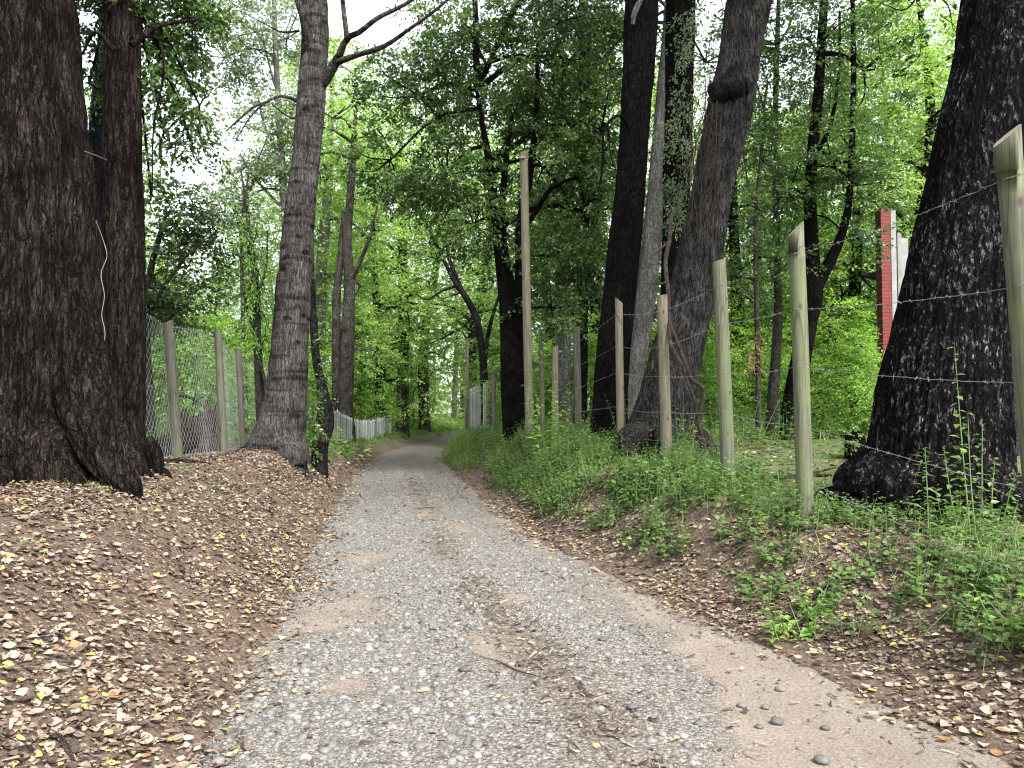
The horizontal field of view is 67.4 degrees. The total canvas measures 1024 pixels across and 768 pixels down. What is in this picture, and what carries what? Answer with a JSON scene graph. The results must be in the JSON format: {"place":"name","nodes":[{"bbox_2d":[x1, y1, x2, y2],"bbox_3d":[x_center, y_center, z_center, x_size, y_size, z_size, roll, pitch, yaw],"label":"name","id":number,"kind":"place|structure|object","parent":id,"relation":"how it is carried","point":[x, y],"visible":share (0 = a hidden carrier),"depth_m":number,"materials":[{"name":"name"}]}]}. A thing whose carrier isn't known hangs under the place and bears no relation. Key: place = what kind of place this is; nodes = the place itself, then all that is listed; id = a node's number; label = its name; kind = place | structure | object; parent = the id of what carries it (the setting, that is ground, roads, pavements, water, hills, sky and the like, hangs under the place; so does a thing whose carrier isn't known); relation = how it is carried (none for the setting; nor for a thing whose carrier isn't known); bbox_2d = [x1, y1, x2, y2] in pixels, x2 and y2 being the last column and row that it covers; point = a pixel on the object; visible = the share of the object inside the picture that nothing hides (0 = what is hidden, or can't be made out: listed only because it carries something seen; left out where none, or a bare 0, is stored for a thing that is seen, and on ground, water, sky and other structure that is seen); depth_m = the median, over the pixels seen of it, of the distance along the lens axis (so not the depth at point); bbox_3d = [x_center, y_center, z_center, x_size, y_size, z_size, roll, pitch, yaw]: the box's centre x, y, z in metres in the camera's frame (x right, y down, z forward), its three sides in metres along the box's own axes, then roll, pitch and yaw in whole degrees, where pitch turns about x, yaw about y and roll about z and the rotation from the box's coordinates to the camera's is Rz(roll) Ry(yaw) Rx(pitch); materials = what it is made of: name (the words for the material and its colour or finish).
{"place":"outdoors","nodes":[
{"label":"outdoors","id":0,"kind":"place"},
{"bbox_2d":[0,413,1023,767],"bbox_3d":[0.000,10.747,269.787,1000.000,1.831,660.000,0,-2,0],"label":"ground","id":1,"kind":"structure","parent":0,"point":[228,621],"depth_m":5.16,"materials":[{"name":"brown soil"}]},
{"bbox_2d":[0,0,155,500],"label":"old tree","id":2,"kind":"object","parent":1,"relation":"on","point":[62,415],"visible":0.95,"depth_m":6.69,"materials":[{"name":"brown plant"}]},
{"bbox_2d":[84,91,210,406],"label":"lime green tree","id":3,"kind":"object","parent":1,"relation":"on","point":[88,112],"visible":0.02,"depth_m":24.74,"materials":[{"name":"green plant"}]},
{"bbox_2d":[75,0,248,478],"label":"upright tree","id":4,"kind":"object","parent":1,"relation":"on","point":[123,32],"visible":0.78,"depth_m":7.84,"materials":[{"name":"brown plant"}]},
{"bbox_2d":[154,428,198,455],"bbox_3d":[-5.552,1.118,11.677,1.505,0.885,0.582,2,-3,-36],"label":"fallen log","id":5,"kind":"object","parent":1,"relation":"on","point":[187,443],"visible":0.15,"depth_m":11.89,"materials":[{"name":"wood"}]},
{"bbox_2d":[88,0,265,242],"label":"leaning tree","id":6,"kind":"object","parent":1,"relation":"on","point":[95,136],"visible":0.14,"depth_m":9.24,"materials":[{"name":"brown plant"}]},
{"bbox_2d":[164,457,209,463],"bbox_3d":[-4.309,0.999,10.013,0.897,0.081,0.315,0,-2,0],"label":"fallen branch","id":7,"kind":"object","parent":1,"relation":"on","point":[175,460],"visible":0.73,"depth_m":9.96,"materials":[{"name":"wood"}]},
{"bbox_2d":[143,174,249,437],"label":"round leaf tree","id":8,"kind":"object","parent":1,"relation":"on","point":[195,238],"visible":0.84,"depth_m":12.30,"materials":[{"name":"green plant"}]},
{"bbox_2d":[180,399,217,452],"bbox_3d":[-5.292,0.846,12.948,0.810,1.198,0.834,0,-2,0],"label":"tree stump","id":9,"kind":"object","parent":1,"relation":"on","point":[209,430],"visible":0.44,"depth_m":12.79,"materials":[{"name":"wood"}]},
{"bbox_2d":[146,314,267,458],"bbox_3d":[-4.939,0.251,13.209,0.564,2.612,8.779,0,-2,-4],"label":"wire netting fence","id":10,"kind":"object","parent":1,"relation":"on","point":[175,438],"visible":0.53,"depth_m":12.03,"materials":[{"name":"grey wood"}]},
{"bbox_2d":[146,241,268,446],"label":"leafy bush tree","id":11,"kind":"object","parent":1,"relation":"on","point":[184,375],"visible":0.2,"depth_m":16.88,"materials":[{"name":"green plant"}]},
{"bbox_2d":[151,299,266,438],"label":"leafy bush tree","id":12,"kind":"object","parent":1,"relation":"on","point":[220,323],"visible":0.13,"depth_m":18.95,"materials":[{"name":"green plant"}]},
{"bbox_2d":[180,263,240,407],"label":"feathery tree","id":13,"kind":"object","parent":1,"relation":"on","point":[216,307],"visible":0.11,"depth_m":29.94,"materials":[{"name":"green plant"}]},
{"bbox_2d":[188,249,246,413],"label":"pale green tree","id":14,"kind":"object","parent":1,"relation":"on","point":[216,294],"visible":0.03,"depth_m":44.10,"materials":[{"name":"green plant"}]},
{"bbox_2d":[184,173,281,426],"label":"feathery tree","id":15,"kind":"object","parent":1,"relation":"on","point":[274,248],"visible":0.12,"depth_m":30.77,"materials":[{"name":"green plant"}]},
{"bbox_2d":[195,173,274,437],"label":"forked stem sapling","id":16,"kind":"object","parent":1,"relation":"on","point":[233,229],"visible":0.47,"depth_m":20.03,"materials":[{"name":"green plant"}]},
{"bbox_2d":[211,168,276,422],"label":"vine hung tree","id":17,"kind":"object","parent":1,"relation":"on","point":[255,303],"visible":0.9,"depth_m":15.39,"materials":[{"name":"green plant"}]},
{"bbox_2d":[167,305,331,434],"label":"leafy bush tree","id":18,"kind":"object","parent":1,"relation":"on","point":[247,338],"visible":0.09,"depth_m":23.73,"materials":[{"name":"green plant"}]},
{"bbox_2d":[186,0,328,250],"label":"misty tree","id":19,"kind":"object","parent":1,"relation":"on","point":[259,171],"visible":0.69,"depth_m":24.02,"materials":[{"name":"green plant"}]},
{"bbox_2d":[230,255,310,390],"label":"pale green tree","id":20,"kind":"object","parent":1,"relation":"on","point":[273,283],"visible":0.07,"depth_m":37.68,"materials":[{"name":"green plant"}]},
{"bbox_2d":[231,319,363,432],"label":"leafy bush tree","id":21,"kind":"object","parent":1,"relation":"on","point":[309,378],"visible":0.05,"depth_m":25.84,"materials":[{"name":"green plant"}]},
{"bbox_2d":[226,158,370,368],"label":"pale green tree","id":22,"kind":"object","parent":1,"relation":"on","point":[279,243],"visible":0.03,"depth_m":44.83,"materials":[{"name":"green plant"}]},
{"bbox_2d":[306,217,334,479],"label":"crooked tree","id":23,"kind":"object","parent":1,"relation":"on","point":[320,435],"visible":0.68,"depth_m":14.46,"materials":[{"name":"green plant"}]},
{"bbox_2d":[235,10,422,415],"bbox_3d":[-7.194,-6.096,30.261,8.484,17.258,8.056,-2,-3,43],"label":"feathery tree","id":24,"kind":"object","parent":1,"relation":"on","point":[323,258],"visible":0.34,"depth_m":29.85,"materials":[{"name":"green plant"}]},
{"bbox_2d":[225,0,448,480],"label":"bare trunk tree","id":25,"kind":"object","parent":1,"relation":"on","point":[280,428],"visible":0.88,"depth_m":12.87,"materials":[{"name":"grey plant"}]},
{"bbox_2d":[248,66,430,443],"bbox_3d":[-5.458,-4.076,25.659,6.863,12.452,6.812,0,-2,0],"label":"twin stem tree","id":26,"kind":"object","parent":1,"relation":"on","point":[343,365],"visible":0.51,"depth_m":25.48,"materials":[{"name":"green plant"}]},
{"bbox_2d":[331,419,371,463],"bbox_3d":[-4.236,1.487,20.002,1.335,1.260,0.925,0,-2,0],"label":"ivy patch","id":27,"kind":"object","parent":1,"relation":"on","point":[342,451],"visible":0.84,"depth_m":19.85,"materials":[{"name":"green plant"}]},
{"bbox_2d":[314,402,391,445],"bbox_3d":[-5.330,1.559,27.191,0.400,1.598,17.414,0,-2,-3],"label":"paling fence","id":28,"kind":"object","parent":1,"relation":"on","point":[371,428],"visible":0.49,"depth_m":26.71,"materials":[{"name":"grey wood"}]},
{"bbox_2d":[258,100,465,420],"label":"pale green tree","id":29,"kind":"object","parent":1,"relation":"on","point":[357,335],"visible":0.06,"depth_m":41.74,"materials":[{"name":"green plant"}]},
{"bbox_2d":[331,364,409,436],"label":"leafy bush tree","id":30,"kind":"object","parent":1,"relation":"on","point":[360,392],"visible":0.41,"depth_m":33.75,"materials":[{"name":"green plant"}]},
{"bbox_2d":[309,136,470,429],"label":"lime green tree","id":31,"kind":"object","parent":1,"relation":"on","point":[364,215],"visible":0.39,"depth_m":34.77,"materials":[{"name":"green plant"}]},
{"bbox_2d":[359,348,431,429],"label":"leafy bush tree","id":32,"kind":"object","parent":1,"relation":"on","point":[416,420],"visible":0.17,"depth_m":43.46,"materials":[{"name":"green plant"}]},
{"bbox_2d":[314,69,498,436],"bbox_3d":[-5.283,-6.337,38.597,10.357,18.656,11.361,0,-2,-4],"label":"pale green tree","id":33,"kind":"object","parent":1,"relation":"on","point":[404,428],"visible":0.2,"depth_m":37.46,"materials":[{"name":"green plant"}]},
{"bbox_2d":[366,344,464,428],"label":"leafy bush tree","id":34,"kind":"object","parent":1,"relation":"on","point":[433,401],"visible":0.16,"depth_m":47.97,"materials":[{"name":"green plant"}]},
{"bbox_2d":[326,123,512,432],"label":"pale green tree","id":35,"kind":"object","parent":1,"relation":"on","point":[426,425],"visible":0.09,"depth_m":43.85,"materials":[{"name":"green plant"}]},
{"bbox_2d":[392,161,498,430],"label":"fork tree","id":36,"kind":"object","parent":1,"relation":"on","point":[482,345],"visible":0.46,"depth_m":27.04,"materials":[{"name":"green plant"}]},
{"bbox_2d":[365,108,555,389],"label":"pale green tree","id":37,"kind":"object","parent":1,"relation":"on","point":[472,338],"visible":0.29,"depth_m":35.60,"materials":[{"name":"green plant"}]},
{"bbox_2d":[465,342,468,431],"bbox_3d":[-1.821,0.476,31.004,0.182,4.324,0.129,0,-2,0],"label":"thin pole","id":38,"kind":"object","parent":1,"relation":"on","point":[466,384],"visible":0.81,"depth_m":30.97,"materials":[{"name":"brown wood"}]},
{"bbox_2d":[440,354,501,438],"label":"leafy bush tree","id":39,"kind":"object","parent":1,"relation":"on","point":[477,386],"visible":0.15,"depth_m":32.95,"materials":[{"name":"green plant"}]},
{"bbox_2d":[325,0,623,450],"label":"multi stem evergreen","id":40,"kind":"object","parent":1,"relation":"on","point":[532,127],"visible":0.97,"depth_m":17.27,"materials":[{"name":"green plant"}]},
{"bbox_2d":[468,381,491,431],"bbox_3d":[-1.241,1.192,28.656,0.195,2.437,6.345,0,-2,-9],"label":"grey paling fence","id":41,"kind":"object","parent":1,"relation":"on","point":[474,412],"visible":0.45,"depth_m":28.77,"materials":[{"name":"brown wood"}]},
{"bbox_2d":[410,118,576,407],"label":"pale green tree","id":42,"kind":"object","parent":1,"relation":"on","point":[459,324],"visible":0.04,"depth_m":41.40,"materials":[{"name":"green plant"}]},
{"bbox_2d":[0,439,1023,767],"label":"leaf shreds","id":43,"kind":"object","parent":1,"relation":"on","point":[238,739],"visible":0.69,"depth_m":4.85,"materials":[{"name":"brown plant"}]},
{"bbox_2d":[0,440,1023,767],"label":"fallen leaves","id":44,"kind":"object","parent":1,"relation":"on","point":[120,718],"depth_m":4.86,"materials":[{"name":"brown plant"}]},
{"bbox_2d":[44,732,77,767],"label":"fallen branch","id":45,"kind":"object","parent":44,"relation":"on","point":[65,745],"visible":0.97,"depth_m":3.10,"materials":[{"name":"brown wood"}]},
{"bbox_2d":[5,418,1023,584],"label":"grass","id":46,"kind":"structure","parent":1,"relation":"on","point":[450,454],"depth_m":13.78,"materials":[{"name":"green plant"}]},
{"bbox_2d":[460,333,590,441],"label":"leafy bush tree","id":47,"kind":"object","parent":1,"relation":"on","point":[498,420],"visible":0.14,"depth_m":23.75,"materials":[{"name":"green plant"}]},
{"bbox_2d":[519,151,533,440],"bbox_3d":[0.305,-1.566,15.652,0.315,6.429,0.224,0,-2,0],"label":"tall pole","id":48,"kind":"object","parent":1,"relation":"on","point":[526,299],"visible":0.91,"depth_m":15.62,"materials":[{"name":"brown wood"}]},
{"bbox_2d":[143,107,915,418],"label":"woodland","id":49,"kind":"object","parent":1,"relation":"on","point":[446,406],"visible":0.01,"depth_m":77.89,"materials":[{"name":"green plant"}]},
{"bbox_2d":[444,97,617,424],"bbox_3d":[1.432,-5.483,33.420,9.554,16.081,9.832,-1,-3,31],"label":"lime green tree","id":50,"kind":"object","parent":1,"relation":"on","point":[495,296],"visible":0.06,"depth_m":32.75,"materials":[{"name":"green plant"}]},
{"bbox_2d":[166,175,898,420],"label":"trunks","id":51,"kind":"object","parent":1,"relation":"on","point":[454,396],"depth_m":77.09,"materials":[{"name":"plant"}]},
{"bbox_2d":[538,342,544,430],"bbox_3d":[0.681,0.377,17.498,0.164,2.659,0.114,0,-2,0],"label":"wooden post","id":52,"kind":"object","parent":1,"relation":"on","point":[541,383],"visible":0.63,"depth_m":17.47,"materials":[{"name":"brown wood"}]},
{"bbox_2d":[523,381,574,457],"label":"roadside sapling","id":53,"kind":"object","parent":1,"relation":"on","point":[553,430],"visible":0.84,"depth_m":13.38,"materials":[{"name":"green plant"}]},
{"bbox_2d":[494,0,623,425],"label":"ivied trunk tree","id":54,"kind":"object","parent":1,"relation":"on","point":[584,366],"visible":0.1,"depth_m":19.44,"materials":[{"name":"green plant"}]},
{"bbox_2d":[467,0,659,426],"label":"pale trunk tree","id":55,"kind":"object","parent":1,"relation":"on","point":[564,378],"visible":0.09,"depth_m":20.83,"materials":[{"name":"green plant"}]},
{"bbox_2d":[532,313,599,427],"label":"leafy bush tree","id":56,"kind":"object","parent":1,"relation":"on","point":[592,348],"visible":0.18,"depth_m":21.75,"materials":[{"name":"green plant"}]},
{"bbox_2d":[573,326,581,429],"bbox_3d":[1.366,0.177,16.005,0.202,2.767,0.162,0,-2,0],"label":"wooden post","id":57,"kind":"object","parent":1,"relation":"on","point":[577,378],"visible":0.7,"depth_m":15.96,"materials":[{"name":"brown wood"}]},
{"bbox_2d":[464,2,702,408],"bbox_3d":[3.099,-5.514,26.139,9.023,15.336,8.872,1,-2,-15],"label":"evergreen tree","id":58,"kind":"object","parent":1,"relation":"on","point":[596,300],"visible":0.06,"depth_m":25.93,"materials":[{"name":"green plant"}]},
{"bbox_2d":[146,387,1023,673],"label":"ground cover","id":59,"kind":"object","parent":1,"relation":"on","point":[686,469],"visible":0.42,"depth_m":7.60,"materials":[{"name":"green plant"}]},
{"bbox_2d":[587,0,657,443],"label":"black leaning tree","id":60,"kind":"object","parent":1,"relation":"on","point":[626,225],"visible":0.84,"depth_m":13.12,"materials":[{"name":"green plant"}]},
{"bbox_2d":[631,0,642,24],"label":"bark strip","id":61,"kind":"object","parent":60,"relation":"attached to","point":[635,10],"visible":1,"depth_m":12.91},
{"bbox_2d":[529,0,784,419],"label":"pale leaning tree","id":62,"kind":"object","parent":1,"relation":"on","point":[648,276],"visible":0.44,"depth_m":15.80,"materials":[{"name":"grey plant"}]},
{"bbox_2d":[589,42,739,398],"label":"feathery tree","id":63,"kind":"object","parent":1,"relation":"on","point":[702,72],"visible":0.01,"depth_m":30.31,"materials":[{"name":"green plant"}]},
{"bbox_2d":[649,0,717,294],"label":"vine clad tree","id":64,"kind":"object","parent":1,"relation":"on","point":[681,26],"visible":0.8,"depth_m":13.84,"materials":[{"name":"green plant"}]},
{"bbox_2d":[671,405,697,453],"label":"young shoots","id":65,"kind":"object","parent":1,"relation":"on","point":[691,437],"visible":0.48,"depth_m":10.68,"materials":[{"name":"green plant"}]},
{"bbox_2d":[605,0,771,467],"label":"knotted tree","id":66,"kind":"object","parent":1,"relation":"on","point":[732,93],"visible":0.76,"depth_m":11.40,"materials":[{"name":"grey plant"}]},
{"bbox_2d":[653,189,705,460],"bbox_3d":[2.254,-0.886,10.607,0.611,3.906,0.894,0,-2,0],"label":"twisted liana","id":67,"kind":"object","parent":66,"relation":"attached to","point":[683,361],"visible":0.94,"depth_m":10.33,"materials":[{"name":"brown wood"}]},
{"bbox_2d":[603,114,789,407],"bbox_3d":[6.743,-4.088,27.133,7.734,12.115,7.959,1,-2,-19],"label":"lime green tree","id":68,"kind":"object","parent":1,"relation":"on","point":[742,243],"visible":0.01,"depth_m":26.87,"materials":[{"name":"green plant"}]},
{"bbox_2d":[643,321,765,435],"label":"leafy bush tree","id":69,"kind":"object","parent":1,"relation":"on","point":[709,357],"visible":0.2,"depth_m":18.56,"materials":[{"name":"green plant"}]},
{"bbox_2d":[697,284,789,430],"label":"leafy bush tree","id":70,"kind":"object","parent":1,"relation":"on","point":[737,350],"visible":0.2,"depth_m":20.23,"materials":[{"name":"green plant"}]},
{"bbox_2d":[486,124,1023,579],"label":"barbed wire fence","id":71,"kind":"object","parent":1,"relation":"on","point":[1008,159],"visible":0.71,"depth_m":6.46,"materials":[{"name":"brown wood"}]},
{"bbox_2d":[643,16,876,416],"bbox_3d":[6.260,-4.211,22.226,7.670,11.909,7.541,1,-2,-23],"label":"evergreen tree","id":72,"kind":"object","parent":1,"relation":"on","point":[733,252],"visible":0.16,"depth_m":21.90,"materials":[{"name":"green plant"}]},
{"bbox_2d":[726,27,808,440],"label":"slim tree","id":73,"kind":"object","parent":1,"relation":"on","point":[758,128],"visible":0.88,"depth_m":14.01,"materials":[{"name":"green plant"}]},
{"bbox_2d":[695,0,842,437],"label":"straight tree","id":74,"kind":"object","parent":1,"relation":"on","point":[774,376],"visible":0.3,"depth_m":16.01,"materials":[{"name":"green plant"}]},
{"bbox_2d":[727,91,832,328],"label":"feathery tree","id":75,"kind":"object","parent":1,"relation":"on","point":[769,210],"visible":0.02,"depth_m":30.47,"materials":[{"name":"green plant"}]},
{"bbox_2d":[729,287,845,427],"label":"leafy bush tree","id":76,"kind":"object","parent":1,"relation":"on","point":[784,342],"visible":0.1,"depth_m":21.70,"materials":[{"name":"green plant"}]},
{"bbox_2d":[754,596,835,646],"bbox_3d":[1.843,1.586,4.999,0.583,0.413,0.335,0,-2,0],"label":"fern like plant","id":77,"kind":"object","parent":1,"relation":"on","point":[782,630],"visible":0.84,"depth_m":5.00,"materials":[{"name":"green plant"}]},
{"bbox_2d":[739,290,877,432],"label":"leafy bush tree","id":78,"kind":"object","parent":1,"relation":"on","point":[828,332],"visible":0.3,"depth_m":18.71,"materials":[{"name":"green plant"}]},
{"bbox_2d":[765,563,854,627],"bbox_3d":[2.124,1.494,5.452,0.891,0.364,0.050,1,-2,-29],"label":"fallen branch","id":79,"kind":"object","parent":1,"relation":"on","point":[815,597],"visible":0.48,"depth_m":5.48,"materials":[{"name":"brown wood"}]},
{"bbox_2d":[738,84,900,404],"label":"lime green tree","id":80,"kind":"object","parent":1,"relation":"on","point":[826,213],"visible":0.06,"depth_m":29.69,"materials":[{"name":"green plant"}]},
{"bbox_2d":[779,324,885,438],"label":"leafy bush tree","id":81,"kind":"object","parent":1,"relation":"on","point":[849,381],"visible":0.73,"depth_m":15.24,"materials":[{"name":"green plant"}]},
{"bbox_2d":[735,0,935,439],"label":"fork tree","id":82,"kind":"object","parent":1,"relation":"on","point":[817,273],"visible":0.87,"depth_m":14.96,"materials":[{"name":"green plant"}]},
{"bbox_2d":[748,40,936,410],"bbox_3d":[10.972,-4.669,24.159,8.121,12.804,7.984,1,-3,-31],"label":"evergreen tree","id":83,"kind":"object","parent":1,"relation":"on","point":[853,288],"visible":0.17,"depth_m":23.82,"materials":[{"name":"green plant"}]},
{"bbox_2d":[813,285,876,423],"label":"leafy bush tree","id":84,"kind":"object","parent":1,"relation":"on","point":[844,299],"visible":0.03,"depth_m":23.60,"materials":[{"name":"green plant"}]},
{"bbox_2d":[836,426,866,458],"bbox_3d":[4.847,0.927,10.892,0.492,0.669,0.518,1,-2,-19],"label":"bush","id":85,"kind":"object","parent":1,"relation":"on","point":[850,449],"visible":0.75,"depth_m":10.85,"materials":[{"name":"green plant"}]},
{"bbox_2d":[759,0,959,407],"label":"lime green tree","id":86,"kind":"object","parent":1,"relation":"on","point":[929,116],"visible":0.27,"depth_m":20.92,"materials":[{"name":"green plant"}]},
{"bbox_2d":[820,533,899,588],"bbox_3d":[2.522,1.281,5.484,0.574,0.398,0.361,0,-2,0],"label":"leafy herb","id":87,"kind":"object","parent":1,"relation":"on","point":[855,556],"visible":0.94,"depth_m":5.52,"materials":[{"name":"green plant"}]},
{"bbox_2d":[875,209,896,372],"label":"red pillar","id":88,"kind":"structure","parent":1,"relation":"on","point":[886,284],"depth_m":16.11,"materials":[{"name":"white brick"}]},
{"bbox_2d":[824,0,954,331],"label":"feathery tree","id":89,"kind":"object","parent":1,"relation":"on","point":[883,90],"visible":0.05,"depth_m":33.33,"materials":[{"name":"green plant"}]},
{"bbox_2d":[896,233,907,301],"bbox_3d":[8.513,-1.002,16.749,0.235,4.574,0.200,0,-2,0],"label":"board post","id":90,"kind":"object","parent":1,"relation":"on","point":[902,250],"visible":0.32,"depth_m":16.73,"materials":[{"name":"white paint"}]},
{"bbox_2d":[869,68,946,259],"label":"lime green tree","id":91,"kind":"object","parent":1,"relation":"on","point":[911,140],"visible":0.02,"depth_m":34.40,"materials":[{"name":"green plant"}]},
{"bbox_2d":[861,43,954,335],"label":"lime green tree","id":92,"kind":"object","parent":1,"relation":"on","point":[939,89],"depth_m":25.42,"materials":[{"name":"green plant"}]},
{"bbox_2d":[814,0,1023,531],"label":"giant tree","id":93,"kind":"object","parent":1,"relation":"on","point":[956,249],"visible":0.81,"depth_m":6.60,"materials":[{"name":"black plant"}]},
{"bbox_2d":[904,447,940,548],"bbox_3d":[2.929,0.831,5.437,0.192,0.764,0.248,1,-2,-29],"label":"tall weed","id":94,"kind":"object","parent":1,"relation":"on","point":[927,503],"visible":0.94,"depth_m":5.46,"materials":[{"name":"green plant"}]},
{"bbox_2d":[843,0,1019,455],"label":"hidden tree","id":95,"kind":"object","parent":1,"relation":"on","point":[908,44],"visible":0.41,"depth_m":13.44,"materials":[{"name":"green plant"}]},
{"bbox_2d":[930,347,1021,539],"bbox_3d":[3.444,0.444,5.743,0.730,1.460,0.304,1,-2,-14],"label":"climbing weed","id":96,"kind":"object","parent":1,"relation":"on","point":[981,509],"visible":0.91,"depth_m":5.75,"materials":[{"name":"green plant"}]},
{"bbox_2d":[962,579,1023,650],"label":"broad leaf plant","id":97,"kind":"object","parent":1,"relation":"on","point":[1017,627],"visible":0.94,"depth_m":4.11,"materials":[{"name":"green plant"}]},
{"bbox_2d":[75,0,959,412],"label":"sky","id":98,"kind":"structure","parent":0,"point":[359,12],"materials":[{"name":"white"}]},
{"bbox_2d":[186,437,1011,767],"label":"gravel road","id":99,"kind":"structure","parent":0,"point":[806,691],"depth_m":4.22,"materials":[{"name":"beige gravel"}]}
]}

